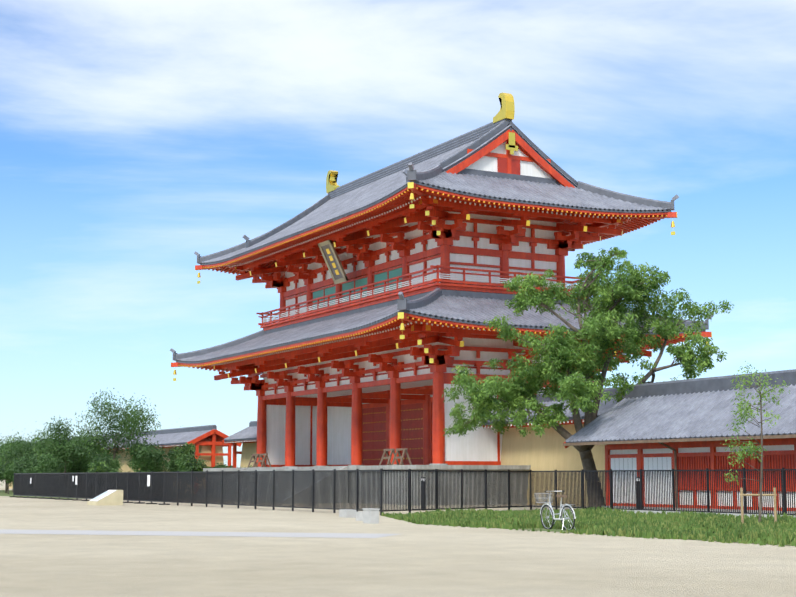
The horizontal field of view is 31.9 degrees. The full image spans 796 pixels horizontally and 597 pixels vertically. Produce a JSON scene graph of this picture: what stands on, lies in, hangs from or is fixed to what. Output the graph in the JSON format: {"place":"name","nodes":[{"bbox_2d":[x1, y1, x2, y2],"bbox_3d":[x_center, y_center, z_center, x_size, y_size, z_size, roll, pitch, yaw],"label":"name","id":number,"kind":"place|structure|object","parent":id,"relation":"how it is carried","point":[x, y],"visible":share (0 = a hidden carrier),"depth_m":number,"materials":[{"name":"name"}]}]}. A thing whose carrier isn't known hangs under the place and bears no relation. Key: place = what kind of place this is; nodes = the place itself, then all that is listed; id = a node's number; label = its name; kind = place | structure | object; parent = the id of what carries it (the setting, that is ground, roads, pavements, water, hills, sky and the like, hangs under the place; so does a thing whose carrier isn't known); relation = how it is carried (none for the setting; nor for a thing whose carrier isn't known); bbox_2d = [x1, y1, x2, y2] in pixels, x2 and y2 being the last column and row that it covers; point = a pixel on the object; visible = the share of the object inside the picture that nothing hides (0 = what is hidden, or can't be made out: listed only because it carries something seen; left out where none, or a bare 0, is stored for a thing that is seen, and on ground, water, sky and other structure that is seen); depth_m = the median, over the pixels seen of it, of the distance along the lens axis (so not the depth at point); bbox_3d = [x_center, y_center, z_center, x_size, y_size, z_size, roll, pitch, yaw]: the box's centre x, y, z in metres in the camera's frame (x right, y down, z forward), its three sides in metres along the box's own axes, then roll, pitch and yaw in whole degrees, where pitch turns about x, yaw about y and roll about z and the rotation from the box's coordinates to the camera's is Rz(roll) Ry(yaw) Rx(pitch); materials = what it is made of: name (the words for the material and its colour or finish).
{"place":"outdoors","nodes":[
{"label":"outdoors","id":0,"kind":"place"},
{"bbox_2d":[0,480,795,596],"bbox_3d":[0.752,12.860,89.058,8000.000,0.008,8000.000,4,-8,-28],"label":"plaza ground","id":1,"kind":"structure","parent":0,"point":[62,548],"depth_m":24.74,"materials":[{"name":"beige soil"}]},
{"bbox_2d":[0,436,7,490],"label":"tree","id":2,"kind":"object","parent":1,"relation":"on","point":[2,442],"depth_m":149.66,"materials":[{"name":"green plant"}]},
{"bbox_2d":[0,432,25,492],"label":"tree","id":3,"kind":"object","parent":1,"relation":"on","point":[14,438],"depth_m":128.05,"materials":[{"name":"green plant"}]},
{"bbox_2d":[0,456,29,493],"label":"tree","id":4,"kind":"object","parent":1,"relation":"on","point":[6,471],"depth_m":117.78,"materials":[{"name":"green plant"}]},
{"bbox_2d":[0,430,64,472],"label":"tree","id":5,"kind":"object","parent":1,"relation":"on","point":[18,450],"depth_m":122.43,"materials":[{"name":"green plant"}]},
{"bbox_2d":[11,451,61,486],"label":"bush","id":6,"kind":"object","parent":1,"relation":"on","point":[45,463],"depth_m":112.47,"materials":[{"name":"green plant"}]},
{"bbox_2d":[31,416,101,472],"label":"tree","id":7,"kind":"object","parent":1,"relation":"on","point":[56,450],"depth_m":116.43,"materials":[{"name":"green plant"}]},
{"bbox_2d":[55,440,123,472],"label":"bush","id":8,"kind":"object","parent":1,"relation":"on","point":[83,467],"depth_m":120.27,"materials":[{"name":"green plant"}]},
{"bbox_2d":[87,453,122,472],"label":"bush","id":9,"kind":"object","parent":1,"relation":"on","point":[103,464],"visible":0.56,"depth_m":106.81,"materials":[{"name":"green plant"}]},
{"bbox_2d":[87,490,122,505],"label":"info plinth","id":10,"kind":"structure","parent":1,"relation":"on","point":[111,497],"depth_m":71.81,"materials":[{"name":"stone"}]},
{"bbox_2d":[68,387,162,465],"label":"tree","id":11,"kind":"object","parent":1,"relation":"on","point":[93,444],"depth_m":111.41,"materials":[{"name":"green plant"}]},
{"bbox_2d":[9,425,227,493],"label":"earth wall","id":12,"kind":"structure","parent":1,"relation":"on","point":[176,436],"depth_m":126.39,"materials":[{"name":"paint"}]},
{"bbox_2d":[113,429,241,486],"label":"wall rafters","id":13,"kind":"object","parent":12,"relation":"attached to","point":[213,438],"visible":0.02,"depth_m":120.81,"materials":[{"name":"brown wood"}]},
{"bbox_2d":[127,440,170,471],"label":"bush","id":14,"kind":"object","parent":1,"relation":"on","point":[145,454],"depth_m":109.41,"materials":[{"name":"green plant"}]},
{"bbox_2d":[164,442,195,485],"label":"bush","id":15,"kind":"object","parent":1,"relation":"on","point":[179,450],"depth_m":113.25,"materials":[{"name":"green plant"}]},
{"bbox_2d":[175,453,209,479],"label":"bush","id":16,"kind":"object","parent":1,"relation":"on","point":[187,463],"visible":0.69,"depth_m":107.36,"materials":[{"name":"green plant"}]},
{"bbox_2d":[205,463,237,473],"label":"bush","id":17,"kind":"object","parent":1,"relation":"on","point":[221,465],"visible":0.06,"depth_m":105.82,"materials":[{"name":"green plant"}]},
{"bbox_2d":[224,421,256,467],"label":"earth wall","id":18,"kind":"structure","parent":1,"relation":"on","point":[249,449],"depth_m":110.88,"materials":[{"name":"paint"}]},
{"bbox_2d":[222,439,256,467],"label":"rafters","id":19,"kind":"object","parent":18,"relation":"attached to","point":[235,452],"visible":0.08,"depth_m":112.11,"materials":[{"name":"brown wood"}]},
{"bbox_2d":[339,508,379,523],"bbox_3d":[-1.251,7.226,46.913,0.692,0.460,7.239,1,-7,-9],"label":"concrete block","id":20,"kind":"object","parent":1,"relation":"on","point":[369,515],"visible":1,"depth_m":43.74,"materials":[{"name":"concrete"}]},
{"bbox_2d":[10,468,795,517],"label":"fence","id":21,"kind":"object","parent":1,"relation":"on","point":[151,486],"visible":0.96,"depth_m":58.61,"materials":[{"name":"black metal"}]},
{"bbox_2d":[422,477,424,510],"bbox_3d":[1.108,8.485,60.582,0.175,1.440,0.180,4,-8,-28],"label":"bollard light","id":22,"kind":"object","parent":1,"relation":"on","point":[423,494],"visible":0.4,"depth_m":60.49,"materials":[{"name":"black metal"}]},
{"bbox_2d":[197,139,651,504],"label":"temple gate building","id":23,"kind":"structure","parent":1,"relation":"on","point":[362,403],"depth_m":82.35,"materials":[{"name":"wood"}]},
{"bbox_2d":[247,448,411,467],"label":"wooden barricades","id":24,"kind":"object","parent":23,"relation":"on","point":[388,457],"visible":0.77,"depth_m":78.60,"materials":[{"name":"brown wood"}]},
{"bbox_2d":[318,239,354,283],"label":"name plaque","id":25,"kind":"object","parent":23,"relation":"on","point":[333,262],"visible":0.83,"depth_m":88.32,"materials":[{"name":"beige wood"}]},
{"bbox_2d":[194,92,678,264],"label":"roof tiles","id":26,"kind":"object","parent":23,"relation":"on","point":[430,167],"visible":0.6,"depth_m":81.62,"materials":[{"name":"grey tile"}]},
{"bbox_2d":[195,129,677,283],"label":"roof rafters","id":27,"kind":"object","parent":23,"relation":"attached to","point":[411,195],"visible":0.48,"depth_m":80.76,"materials":[{"name":"paint"}]},
{"bbox_2d":[170,288,712,362],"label":"roof tiles","id":28,"kind":"object","parent":23,"relation":"attached to","point":[470,307],"visible":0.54,"depth_m":78.58,"materials":[{"name":"grey tile"}]},
{"bbox_2d":[171,312,711,380],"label":"roof rafters","id":29,"kind":"object","parent":23,"relation":"attached to","point":[401,321],"visible":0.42,"depth_m":77.45,"materials":[{"name":"paint"}]},
{"bbox_2d":[482,387,624,505],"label":"earth wall","id":30,"kind":"structure","parent":1,"relation":"on","point":[547,451],"depth_m":73.60,"materials":[{"name":"paint"}]},
{"bbox_2d":[482,419,583,427],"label":"roof eaves","id":31,"kind":"object","parent":30,"relation":"attached to","point":[571,421],"visible":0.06,"depth_m":72.76,"materials":[{"name":"brown wood"}]},
{"bbox_2d":[534,491,575,530],"bbox_3d":[4.314,5.791,38.028,0.630,1.083,1.861,4,-8,-28],"label":"city bicycle","id":32,"kind":"object","parent":1,"relation":"on","point":[562,509],"visible":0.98,"depth_m":38.20,"materials":[{"name":"white metal"}]},
{"bbox_2d":[441,247,733,509],"bbox_3d":[8.530,3.487,62.434,12.858,11.914,7.143,1,-7,-5],"label":"large tree","id":33,"kind":"object","parent":1,"relation":"on","point":[562,359],"depth_m":62.55,"materials":[{"name":"green plant"}]},
{"bbox_2d":[381,506,795,546],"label":"grass tufts","id":34,"kind":"object","parent":1,"relation":"on","point":[711,527],"visible":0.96,"depth_m":39.17,"materials":[{"name":"green plant"}]},
{"bbox_2d":[636,477,639,508],"bbox_3d":[9.713,7.943,56.357,0.175,1.440,0.180,4,-8,-28],"label":"bollard light","id":35,"kind":"object","parent":1,"relation":"on","point":[639,493],"visible":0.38,"depth_m":56.32,"materials":[{"name":"black metal"}]},
{"bbox_2d":[563,369,795,507],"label":"corridor roof","id":36,"kind":"structure","parent":1,"relation":"on","point":[692,410],"depth_m":56.64,"materials":[{"name":"grey tile"}]},
{"bbox_2d":[720,361,789,521],"bbox_3d":[9.813,4.034,38.423,2.005,4.638,2.101,4,-8,-28],"label":"young tree","id":37,"kind":"object","parent":1,"relation":"on","point":[745,408],"depth_m":38.31,"materials":[{"name":"green plant"}]},
{"bbox_2d":[740,488,776,522],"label":"tree stakes","id":38,"kind":"object","parent":1,"relation":"on","point":[774,494],"visible":0.77,"depth_m":38.11,"materials":[{"name":"brown wood"}]},
{"bbox_2d":[0,0,795,467],"label":"sky","id":39,"kind":"structure","parent":0,"point":[138,137],"materials":[{"name":"blue"}]},
{"bbox_2d":[605,438,795,513],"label":"corridor wall","id":40,"kind":"structure","parent":0,"point":[780,453],"depth_m":54.76,"materials":[{"name":"red wood"}]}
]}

